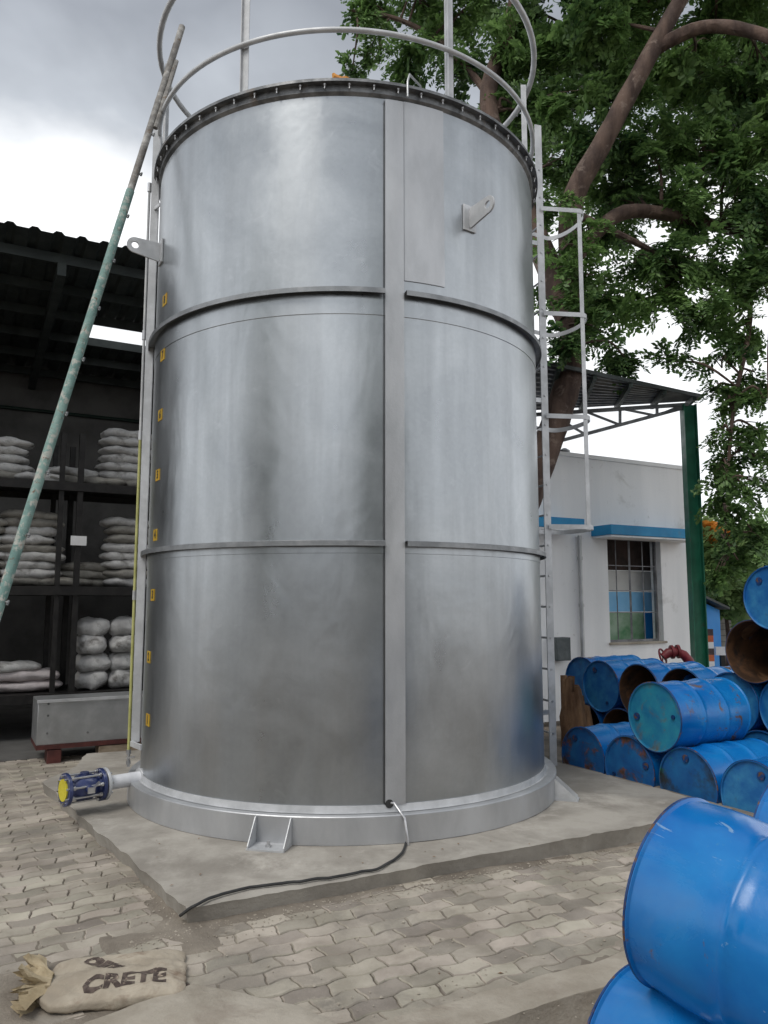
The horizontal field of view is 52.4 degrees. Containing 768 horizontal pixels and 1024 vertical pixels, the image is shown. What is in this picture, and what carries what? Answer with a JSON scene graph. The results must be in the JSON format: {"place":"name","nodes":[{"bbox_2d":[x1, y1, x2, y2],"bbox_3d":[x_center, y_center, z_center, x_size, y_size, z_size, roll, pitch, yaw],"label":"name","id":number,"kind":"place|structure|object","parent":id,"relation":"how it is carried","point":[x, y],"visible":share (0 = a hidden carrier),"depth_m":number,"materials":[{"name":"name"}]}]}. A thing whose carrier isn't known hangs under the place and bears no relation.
{"place":"outdoors","nodes":[
{"label":"outdoors","id":0,"kind":"place"},
{"bbox_2d":[0,755,639,1023],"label":"paving","id":1,"kind":"structure","parent":0,"point":[598,898],"depth_m":3.96,"materials":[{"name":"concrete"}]},
{"bbox_2d":[44,749,61,763],"bbox_3d":[-3.492,2.564,8.228,0.140,0.148,0.250,4,-8,-28],"label":"support block","id":2,"kind":"object","parent":1,"relation":"on","point":[52,756],"depth_m":8.12,"materials":[{"name":"red metal"}]},
{"bbox_2d":[31,690,142,750],"bbox_3d":[-2.591,2.310,8.950,2.620,0.508,0.631,4,-8,-28],"label":"steel trough","id":3,"kind":"object","parent":2,"relation":"on","point":[75,720],"visible":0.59,"depth_m":8.31,"materials":[{"name":"metal"}]},
{"bbox_2d":[0,24,184,620],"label":"leaning pole","id":4,"kind":"object","parent":1,"relation":"on","point":[42,471],"visible":0.98,"depth_m":5.62,"materials":[{"name":"metal"}]},
{"bbox_2d":[10,949,189,1016],"bbox_3d":[-1.175,1.964,3.359,0.770,0.181,0.479,2,-7,-14],"label":"cement bag","id":5,"kind":"object","parent":1,"relation":"on","point":[115,982],"visible":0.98,"depth_m":3.26,"materials":[{"name":"fabric"}]},
{"bbox_2d":[95,742,140,752],"bbox_3d":[-2.833,2.606,8.583,0.620,0.148,0.250,4,-8,-28],"label":"support block","id":6,"kind":"object","parent":1,"relation":"on","point":[110,748],"depth_m":8.41,"materials":[{"name":"concrete"}]},
{"bbox_2d":[0,823,636,1018],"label":"grit","id":7,"kind":"object","parent":1,"relation":"on","point":[410,909],"visible":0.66,"depth_m":4.19,"materials":[{"name":"gravel"}]},
{"bbox_2d":[0,736,641,1023],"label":"dust","id":8,"kind":"object","parent":1,"relation":"on","point":[199,939],"visible":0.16,"depth_m":3.86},
{"bbox_2d":[0,0,767,522],"label":"sky","id":9,"kind":"structure","parent":0,"point":[80,80],"materials":[{"name":"white"}]},
{"bbox_2d":[544,721,560,739],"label":"drum yard ground","id":10,"kind":"structure","parent":0,"point":[558,729],"depth_m":10.92,"materials":[{"name":"concrete"}]},
{"bbox_2d":[335,0,767,596],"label":"rain tree","id":11,"kind":"object","parent":10,"relation":"on","point":[705,68],"visible":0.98,"depth_m":10.82,"materials":[{"name":"green plant"}]},
{"bbox_2d":[559,675,592,746],"bbox_3d":[2.243,2.381,9.127,0.394,0.923,0.401,0,-7,0],"label":"bark stump","id":12,"kind":"object","parent":10,"relation":"on","point":[575,711],"visible":0.55,"depth_m":9.05,"materials":[{"name":"wood"}]},
{"bbox_2d":[585,703,606,724],"bbox_3d":[2.746,2.577,9.432,0.880,0.591,0.592,4,-8,-28],"label":"steel drum","id":13,"kind":"object","parent":10,"relation":"on","point":[597,717],"visible":0.05,"depth_m":9.21,"materials":[{"name":"blue paint"}]},
{"bbox_2d":[565,655,640,702],"bbox_3d":[2.827,2.116,9.864,0.880,0.589,0.594,4,-36,-28],"label":"steel drum","id":14,"kind":"object","parent":13,"relation":"on","point":[576,667],"visible":0.22,"depth_m":9.75,"materials":[{"name":"blue paint"}]},
{"bbox_2d":[582,658,662,711],"bbox_3d":[2.886,2.042,9.236,0.880,0.591,0.592,4,21,-28],"label":"steel drum","id":15,"kind":"object","parent":13,"relation":"on","point":[601,680],"visible":0.57,"depth_m":9.04,"materials":[{"name":"blue paint"}]},
{"bbox_2d":[561,722,633,773],"bbox_3d":[2.266,2.358,7.607,0.880,0.594,0.591,4,15,-28],"label":"steel drum","id":16,"kind":"object","parent":10,"relation":"on","point":[585,747],"visible":0.45,"depth_m":7.42,"materials":[{"name":"blue paint"}]},
{"bbox_2d":[602,708,628,723],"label":"steel drum","id":17,"kind":"object","parent":10,"relation":"on","point":[616,715],"visible":0.08,"depth_m":8.99,"materials":[{"name":"blue paint"}]},
{"bbox_2d":[619,661,704,710],"bbox_3d":[3.165,1.981,8.726,0.880,0.592,0.592,4,-12,-28],"label":"steel drum","id":18,"kind":"object","parent":17,"relation":"on","point":[633,677],"visible":0.36,"depth_m":8.77,"materials":[{"name":"blue paint"}]},
{"bbox_2d":[535,361,708,666],"bbox_3d":[3.031,0.566,10.331,2.950,4.787,3.001,-1,-7,10],"label":"steel canopy","id":19,"kind":"object","parent":10,"relation":"on","point":[600,388],"visible":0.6,"depth_m":11.08,"materials":[{"name":"metal"}]},
{"bbox_2d":[605,735,667,786],"bbox_3d":[2.546,2.301,7.093,0.880,0.591,0.595,4,28,-28],"label":"steel drum","id":20,"kind":"object","parent":10,"relation":"on","point":[630,757],"visible":0.27,"depth_m":6.88,"materials":[{"name":"blue paint"}]},
{"bbox_2d":[587,964,709,1023],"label":"steel drum","id":21,"kind":"object","parent":10,"relation":"on","point":[626,996],"visible":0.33,"depth_m":2.37,"materials":[{"name":"blue paint"}]},
{"bbox_2d":[622,797,767,1023],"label":"steel drum","id":22,"kind":"object","parent":21,"relation":"on","point":[695,924],"visible":1,"depth_m":2.17,"materials":[{"name":"blue paint"}]},
{"bbox_2d":[753,785,767,823],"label":"steel drum","id":23,"kind":"object","parent":21,"relation":"on","point":[761,812],"visible":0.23,"depth_m":2.90,"materials":[{"name":"blue paint"}]},
{"bbox_2d":[544,755,753,816],"bbox_3d":[1.836,2.545,7.534,0.260,0.204,4.325,4,-8,-28],"label":"pad edging","id":24,"kind":"object","parent":10,"relation":"on","point":[751,814],"visible":0.04,"depth_m":6.62,"materials":[{"name":"concrete"}]},
{"bbox_2d":[658,645,694,662],"bbox_3d":[3.663,2.278,9.711,0.490,1.241,0.190,0,-7,0],"label":"hydrant","id":25,"kind":"object","parent":10,"relation":"on","point":[672,651],"visible":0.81,"depth_m":9.71,"materials":[{"name":"metal"}]},
{"bbox_2d":[659,738,767,803],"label":"steel drum","id":26,"kind":"object","parent":10,"relation":"on","point":[698,771],"visible":0.48,"depth_m":6.38,"materials":[{"name":"blue paint"}]},
{"bbox_2d":[628,677,750,752],"bbox_3d":[2.683,1.771,6.860,0.880,0.592,0.591,4,-48,-28],"label":"steel drum","id":27,"kind":"object","parent":26,"relation":"on","point":[665,716],"visible":0.93,"depth_m":6.66,"materials":[{"name":"blue paint"}]},
{"bbox_2d":[720,756,767,812],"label":"steel drum","id":28,"kind":"object","parent":10,"relation":"on","point":[743,784],"visible":0.62,"depth_m":5.90,"materials":[{"name":"blue paint"}]},
{"bbox_2d":[741,730,767,742],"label":"steel drum","id":29,"kind":"object","parent":10,"relation":"on","point":[762,735],"visible":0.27,"depth_m":7.25,"materials":[{"name":"blue paint"}]},
{"bbox_2d":[714,672,767,730],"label":"steel drum","id":30,"kind":"object","parent":29,"relation":"on","point":[752,691],"visible":0.34,"depth_m":7.34,"materials":[{"name":"blue paint"}]},
{"bbox_2d":[725,620,767,683],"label":"steel drum","id":31,"kind":"object","parent":30,"relation":"on","point":[746,647],"visible":0.88,"depth_m":7.58,"materials":[{"name":"metal"}]},
{"bbox_2d":[743,565,767,629],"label":"steel drum","id":32,"kind":"object","parent":31,"relation":"on","point":[755,595],"visible":1,"depth_m":7.21,"materials":[{"name":"blue paint"}]},
{"bbox_2d":[759,683,767,729],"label":"steel drum","id":33,"kind":"object","parent":29,"relation":"on","point":[763,704],"visible":1,"depth_m":7.21,"materials":[{"name":"blue paint"}]},
{"bbox_2d":[706,596,729,665],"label":"blue shed","id":34,"kind":"structure","parent":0,"point":[713,606],"depth_m":16.65,"materials":[{"name":"paint"}]},
{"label":"yard","id":35,"kind":"structure","parent":0,"visible":0},
{"bbox_2d":[0,221,157,761],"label":"storage shed","id":36,"kind":"structure","parent":35,"relation":"on","point":[48,280],"depth_m":12.40,"materials":[{"name":"green paint"}]},
{"bbox_2d":[0,432,149,705],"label":"storage rack","id":37,"kind":"object","parent":36,"relation":"on","point":[79,491],"visible":0.34,"depth_m":9.94,"materials":[{"name":"metal"}]},
{"bbox_2d":[0,470,20,477],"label":"sack","id":38,"kind":"object","parent":37,"relation":"on","point":[3,473],"visible":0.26,"depth_m":9.80,"materials":[{"name":"fabric"}]},
{"bbox_2d":[0,462,34,472],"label":"sack","id":39,"kind":"object","parent":38,"relation":"on","point":[11,467],"visible":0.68,"depth_m":9.86,"materials":[{"name":"fabric"}]},
{"bbox_2d":[0,454,29,464],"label":"sack","id":40,"kind":"object","parent":39,"relation":"on","point":[14,459],"visible":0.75,"depth_m":9.86,"materials":[{"name":"fabric"}]},
{"bbox_2d":[0,446,28,456],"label":"sack","id":41,"kind":"object","parent":40,"relation":"on","point":[14,450],"visible":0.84,"depth_m":9.86,"materials":[{"name":"fabric"}]},
{"bbox_2d":[0,436,33,449],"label":"sack","id":42,"kind":"object","parent":41,"relation":"on","point":[15,442],"visible":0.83,"depth_m":9.89,"materials":[{"name":"fabric"}]},
{"bbox_2d":[0,576,53,585],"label":"sack","id":43,"kind":"object","parent":37,"relation":"on","point":[23,581],"visible":0.35,"depth_m":9.82,"materials":[{"name":"fabric"}]},
{"bbox_2d":[1,569,61,578],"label":"sack","id":44,"kind":"object","parent":43,"relation":"on","point":[33,573],"visible":0.52,"depth_m":9.86,"materials":[{"name":"fabric"}]},
{"bbox_2d":[2,560,54,569],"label":"sack","id":45,"kind":"object","parent":44,"relation":"on","point":[45,565],"visible":0.59,"depth_m":9.90,"materials":[{"name":"fabric"}]},
{"bbox_2d":[1,552,65,562],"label":"sack","id":46,"kind":"object","parent":45,"relation":"on","point":[36,556],"visible":0.49,"depth_m":9.88,"materials":[{"name":"fabric"}]},
{"bbox_2d":[0,544,64,552],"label":"sack","id":47,"kind":"object","parent":46,"relation":"on","point":[31,548],"visible":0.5,"depth_m":9.88,"materials":[{"name":"fabric"}]},
{"bbox_2d":[1,534,55,544],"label":"sack","id":48,"kind":"object","parent":47,"relation":"on","point":[33,539],"visible":0.68,"depth_m":9.87,"materials":[{"name":"fabric"}]},
{"bbox_2d":[3,526,56,536],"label":"sack","id":49,"kind":"object","parent":48,"relation":"on","point":[44,531],"visible":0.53,"depth_m":9.95,"materials":[{"name":"fabric"}]},
{"bbox_2d":[4,517,64,528],"bbox_3d":[-4.581,0.157,10.115,0.816,0.161,0.462,4,-8,-28],"label":"sack","id":50,"kind":"object","parent":49,"relation":"on","point":[38,522],"visible":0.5,"depth_m":9.95,"materials":[{"name":"fabric"}]},
{"bbox_2d":[0,509,56,520],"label":"sack","id":51,"kind":"object","parent":50,"relation":"on","point":[14,513],"visible":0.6,"depth_m":9.94,"materials":[{"name":"fabric"}]},
{"bbox_2d":[0,680,62,692],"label":"sack","id":52,"kind":"object","parent":37,"relation":"on","point":[23,686],"visible":0.65,"depth_m":9.67,"materials":[{"name":"fabric"}]},
{"bbox_2d":[0,667,59,681],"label":"sack","id":53,"kind":"object","parent":52,"relation":"on","point":[34,675],"visible":0.73,"depth_m":9.68,"materials":[{"name":"fabric"}]},
{"bbox_2d":[0,660,41,672],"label":"sack","id":54,"kind":"object","parent":53,"relation":"on","point":[17,665],"visible":0.96,"depth_m":9.67,"materials":[{"name":"fabric"}]},
{"bbox_2d":[14,471,58,480],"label":"sack","id":55,"kind":"object","parent":37,"relation":"on","point":[26,475],"visible":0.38,"depth_m":9.87,"materials":[{"name":"fabric"}]},
{"bbox_2d":[50,475,77,481],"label":"sack","id":56,"kind":"object","parent":37,"relation":"on","point":[69,478],"visible":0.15,"depth_m":10.09,"materials":[{"name":"fabric"}]},
{"bbox_2d":[48,466,98,476],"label":"sack","id":57,"kind":"object","parent":56,"relation":"on","point":[68,471],"visible":0.45,"depth_m":10.16,"materials":[{"name":"fabric"}]},
{"bbox_2d":[38,577,92,586],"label":"sack","id":58,"kind":"object","parent":37,"relation":"on","point":[66,581],"visible":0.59,"depth_m":10.01,"materials":[{"name":"fabric"}]},
{"bbox_2d":[70,536,86,545],"bbox_3d":[-3.870,0.363,9.885,0.190,0.120,0.006,4,-8,-28],"label":"paper notice","id":59,"kind":"object","parent":37,"relation":"attached to","point":[79,540],"visible":1,"depth_m":9.88,"materials":[{"name":"paper"}]},
{"bbox_2d":[75,670,107,689],"bbox_3d":[-3.818,2.160,10.140,0.427,0.282,0.488,3,-8,-27],"label":"sack","id":60,"kind":"object","parent":37,"relation":"on","point":[94,680],"visible":0.81,"depth_m":9.95,"materials":[{"name":"fabric"}]},
{"bbox_2d":[75,652,111,671],"bbox_3d":[-3.795,1.948,10.150,0.459,0.254,0.451,3,-7,-26],"label":"sack","id":61,"kind":"object","parent":60,"relation":"on","point":[92,662],"visible":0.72,"depth_m":9.98,"materials":[{"name":"fabric"}]},
{"bbox_2d":[76,634,106,654],"bbox_3d":[-3.813,1.702,10.132,0.420,0.289,0.468,3,-7,-24],"label":"sack","id":62,"kind":"object","parent":61,"relation":"on","point":[90,644],"visible":0.86,"depth_m":9.95,"materials":[{"name":"fabric"}]},
{"bbox_2d":[77,616,110,635],"bbox_3d":[-3.817,1.497,10.202,0.438,0.263,0.467,4,-8,-32],"label":"sack","id":63,"kind":"object","parent":62,"relation":"on","point":[88,625],"visible":0.86,"depth_m":10.03,"materials":[{"name":"fabric"}]},
{"bbox_2d":[87,579,108,586],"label":"sack","id":64,"kind":"object","parent":37,"relation":"on","point":[97,583],"visible":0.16,"depth_m":10.38,"materials":[{"name":"fabric"}]},
{"bbox_2d":[60,570,110,579],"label":"sack","id":65,"kind":"object","parent":64,"relation":"on","point":[86,574],"visible":0.34,"depth_m":10.30,"materials":[{"name":"fabric"}]},
{"bbox_2d":[61,561,114,571],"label":"sack","id":66,"kind":"object","parent":65,"relation":"on","point":[92,566],"visible":0.51,"depth_m":10.33,"materials":[{"name":"fabric"}]},
{"bbox_2d":[84,476,126,485],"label":"sack","id":67,"kind":"object","parent":37,"relation":"on","point":[101,480],"visible":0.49,"depth_m":10.24,"materials":[{"name":"fabric"}]},
{"bbox_2d":[105,669,133,688],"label":"sack","id":68,"kind":"object","parent":37,"relation":"on","point":[119,678],"visible":0.5,"depth_m":10.15,"materials":[{"name":"fabric"}]},
{"bbox_2d":[108,652,133,670],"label":"sack","id":69,"kind":"object","parent":68,"relation":"on","point":[120,660],"visible":0.52,"depth_m":10.18,"materials":[{"name":"fabric"}]},
{"bbox_2d":[107,635,134,652],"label":"sack","id":70,"kind":"object","parent":69,"relation":"on","point":[117,643],"visible":0.59,"depth_m":10.15,"materials":[{"name":"fabric"}]},
{"bbox_2d":[108,615,135,635],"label":"sack","id":71,"kind":"object","parent":70,"relation":"on","point":[121,625],"visible":0.58,"depth_m":10.20,"materials":[{"name":"fabric"}]},
{"bbox_2d":[102,577,146,586],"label":"sack","id":72,"kind":"object","parent":37,"relation":"on","point":[115,582],"visible":0.45,"depth_m":10.36,"materials":[{"name":"fabric"}]},
{"bbox_2d":[102,569,146,578],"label":"sack","id":73,"kind":"object","parent":72,"relation":"on","point":[124,573],"visible":0.46,"depth_m":10.33,"materials":[{"name":"fabric"}]},
{"bbox_2d":[100,560,146,569],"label":"sack","id":74,"kind":"object","parent":73,"relation":"on","point":[120,564],"visible":0.51,"depth_m":10.34,"materials":[{"name":"fabric"}]},
{"bbox_2d":[98,552,137,560],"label":"sack","id":75,"kind":"object","parent":74,"relation":"on","point":[108,556],"visible":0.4,"depth_m":10.37,"materials":[{"name":"fabric"}]},
{"bbox_2d":[101,543,147,552],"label":"sack","id":76,"kind":"object","parent":75,"relation":"on","point":[118,547],"visible":0.41,"depth_m":10.37,"materials":[{"name":"fabric"}]},
{"bbox_2d":[103,534,147,544],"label":"sack","id":77,"kind":"object","parent":76,"relation":"on","point":[122,538],"visible":0.46,"depth_m":10.38,"materials":[{"name":"fabric"}]},
{"bbox_2d":[103,526,148,536],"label":"sack","id":78,"kind":"object","parent":77,"relation":"on","point":[125,530],"visible":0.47,"depth_m":10.39,"materials":[{"name":"fabric"}]},
{"bbox_2d":[99,517,148,527],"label":"sack","id":79,"kind":"object","parent":78,"relation":"on","point":[112,521],"visible":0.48,"depth_m":10.43,"materials":[{"name":"fabric"}]},
{"bbox_2d":[122,479,149,486],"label":"sack","id":80,"kind":"object","parent":37,"relation":"on","point":[131,482],"visible":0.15,"depth_m":10.51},
{"bbox_2d":[99,470,149,481],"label":"sack","id":81,"kind":"object","parent":80,"relation":"on","point":[120,475],"visible":0.32,"depth_m":10.47,"materials":[{"name":"fabric"}]},
{"bbox_2d":[95,462,140,473],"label":"sack","id":82,"kind":"object","parent":81,"relation":"on","point":[117,467],"visible":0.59,"depth_m":10.49,"materials":[{"name":"fabric"}]},
{"bbox_2d":[97,453,150,463],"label":"sack","id":83,"kind":"object","parent":82,"relation":"on","point":[118,458],"visible":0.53,"depth_m":10.53,"materials":[{"name":"fabric"}]},
{"bbox_2d":[98,445,150,459],"bbox_3d":[-3.511,-0.813,10.752,0.801,0.147,0.451,4,-8,-32],"label":"sack","id":84,"kind":"object","parent":83,"relation":"on","point":[130,451],"visible":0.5,"depth_m":10.53,"materials":[{"name":"fabric"}]},
{"bbox_2d":[98,436,151,447],"bbox_3d":[-3.547,-0.936,10.725,0.728,0.155,0.486,4,-8,-29],"label":"sack","id":85,"kind":"object","parent":84,"relation":"on","point":[118,441],"visible":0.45,"depth_m":10.52,"materials":[{"name":"fabric"}]},
{"bbox_2d":[100,428,151,440],"bbox_3d":[-3.536,-1.048,10.770,0.711,0.158,0.494,3,-7,-25],"label":"sack","id":86,"kind":"object","parent":85,"relation":"on","point":[116,432],"visible":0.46,"depth_m":10.53,"materials":[{"name":"fabric"}]},
{"bbox_2d":[711,576,750,665],"bbox_3d":[8.739,2.489,19.566,2.456,2.990,2.280,6,-9,-43],"label":"yard tree","id":87,"kind":"object","parent":35,"relation":"on","point":[736,611],"visible":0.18,"depth_m":19.10,"materials":[{"name":"green plant"}]},
{"bbox_2d":[702,515,763,602],"bbox_3d":[7.769,1.881,18.811,2.573,4.022,2.607,6,-9,-42],"label":"flame tree","id":88,"kind":"object","parent":35,"relation":"on","point":[709,531],"visible":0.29,"depth_m":18.19,"materials":[{"name":"green plant"}]},
{"bbox_2d":[720,618,751,646],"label":"compound wall","id":89,"kind":"structure","parent":35,"relation":"on","point":[723,632],"depth_m":20.67,"materials":[{"name":"concrete"}]},
{"bbox_2d":[744,507,767,568],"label":"yard tree","id":90,"kind":"object","parent":35,"relation":"on","point":[765,513],"visible":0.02,"depth_m":22.99,"materials":[{"name":"green plant"}]},
{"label":"terrace ground","id":91,"kind":"structure","parent":0,"visible":0},
{"bbox_2d":[84,984,335,1023],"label":"concrete edging","id":92,"kind":"object","parent":91,"relation":"on","point":[194,1004],"visible":1,"depth_m":3.09,"materials":[{"name":"concrete"}]},
{"bbox_2d":[42,750,732,922],"bbox_3d":[-0.431,2.409,6.807,4.521,0.144,4.605,4,-8,-28],"label":"concrete pad","id":93,"kind":"object","parent":91,"relation":"on","point":[605,811],"visible":0.52,"depth_m":4.92,"materials":[{"name":"concrete"}]},
{"bbox_2d":[179,842,406,916],"bbox_3d":[-0.364,2.072,4.377,1.560,0.081,0.278,6,-9,-40],"label":"power cable","id":94,"kind":"object","parent":93,"relation":"on","point":[287,882],"visible":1,"depth_m":4.27,"materials":[{"name":"black rubber"}]},
{"bbox_2d":[56,0,593,852],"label":"storage tank","id":95,"kind":"object","parent":93,"relation":"on","point":[338,606],"visible":1,"depth_m":5.55,"materials":[{"name":"metal"}]},
{"bbox_2d":[375,950,627,1023],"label":"kerb","id":96,"kind":"structure","parent":91,"relation":"on","point":[573,992],"depth_m":3.26,"materials":[{"name":"concrete"}]},
{"bbox_2d":[539,448,690,721],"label":"white building","id":97,"kind":"structure","parent":91,"relation":"on","point":[636,500],"depth_m":12.00,"materials":[{"name":"paint"}]},
{"bbox_2d":[607,540,652,639],"bbox_3d":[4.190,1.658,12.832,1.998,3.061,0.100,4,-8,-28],"label":"window grille","id":98,"kind":"object","parent":97,"relation":"in","point":[623,584],"visible":0.21,"depth_m":12.75,"materials":[{"name":"metal"}]},
{"bbox_2d":[607,539,667,644],"bbox_3d":[3.929,1.236,12.280,1.215,1.653,0.180,4,-8,-28],"label":"window","id":99,"kind":"structure","parent":97,"relation":"in","point":[625,641],"depth_m":12.38,"materials":[{"name":"metal"}]},
{"bbox_2d":[708,629,714,666],"bbox_3d":[5.737,2.690,13.780,0.150,1.232,0.150,0,-7,0],"label":"striped post","id":100,"kind":"object","parent":91,"relation":"on","point":[711,648],"visible":0.24,"depth_m":13.74,"materials":[{"name":"paint"}]},
{"bbox_2d":[714,647,725,666],"bbox_3d":[7.323,3.061,15.247,1.680,0.839,0.120,0,-7,0],"label":"road barrier","id":101,"kind":"object","parent":91,"relation":"on","point":[720,652],"visible":0.18,"depth_m":15.23,"materials":[{"name":"white paint"}]},
{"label":"sack","id":102,"kind":"object","parent":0,"visible":0},
{"bbox_2d":[0,560,5,568],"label":"sack","id":103,"kind":"object","parent":102,"relation":"on","point":[2,563],"visible":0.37,"depth_m":9.75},
{"bbox_2d":[0,552,5,559],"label":"sack","id":104,"kind":"object","parent":103,"relation":"on","point":[2,554],"visible":0.52,"depth_m":9.74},
{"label":"sack","id":105,"kind":"object","parent":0,"visible":0},
{"bbox_2d":[0,527,5,534],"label":"sack","id":106,"kind":"object","parent":105,"relation":"on","point":[2,530],"visible":0.69,"depth_m":9.76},
{"bbox_2d":[0,518,7,526],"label":"sack","id":107,"kind":"object","parent":106,"relation":"on","point":[3,522],"visible":0.74,"depth_m":9.76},
{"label":"steel drum","id":108,"kind":"object","parent":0,"visible":0},
{"bbox_2d":[662,665,733,681],"bbox_3d":[3.445,1.920,8.213,0.880,0.592,0.593,4,-44,-28],"label":"steel drum","id":109,"kind":"object","parent":108,"relation":"on","point":[680,674],"visible":0.25,"depth_m":8.18,"materials":[{"name":"blue paint"}]}
]}

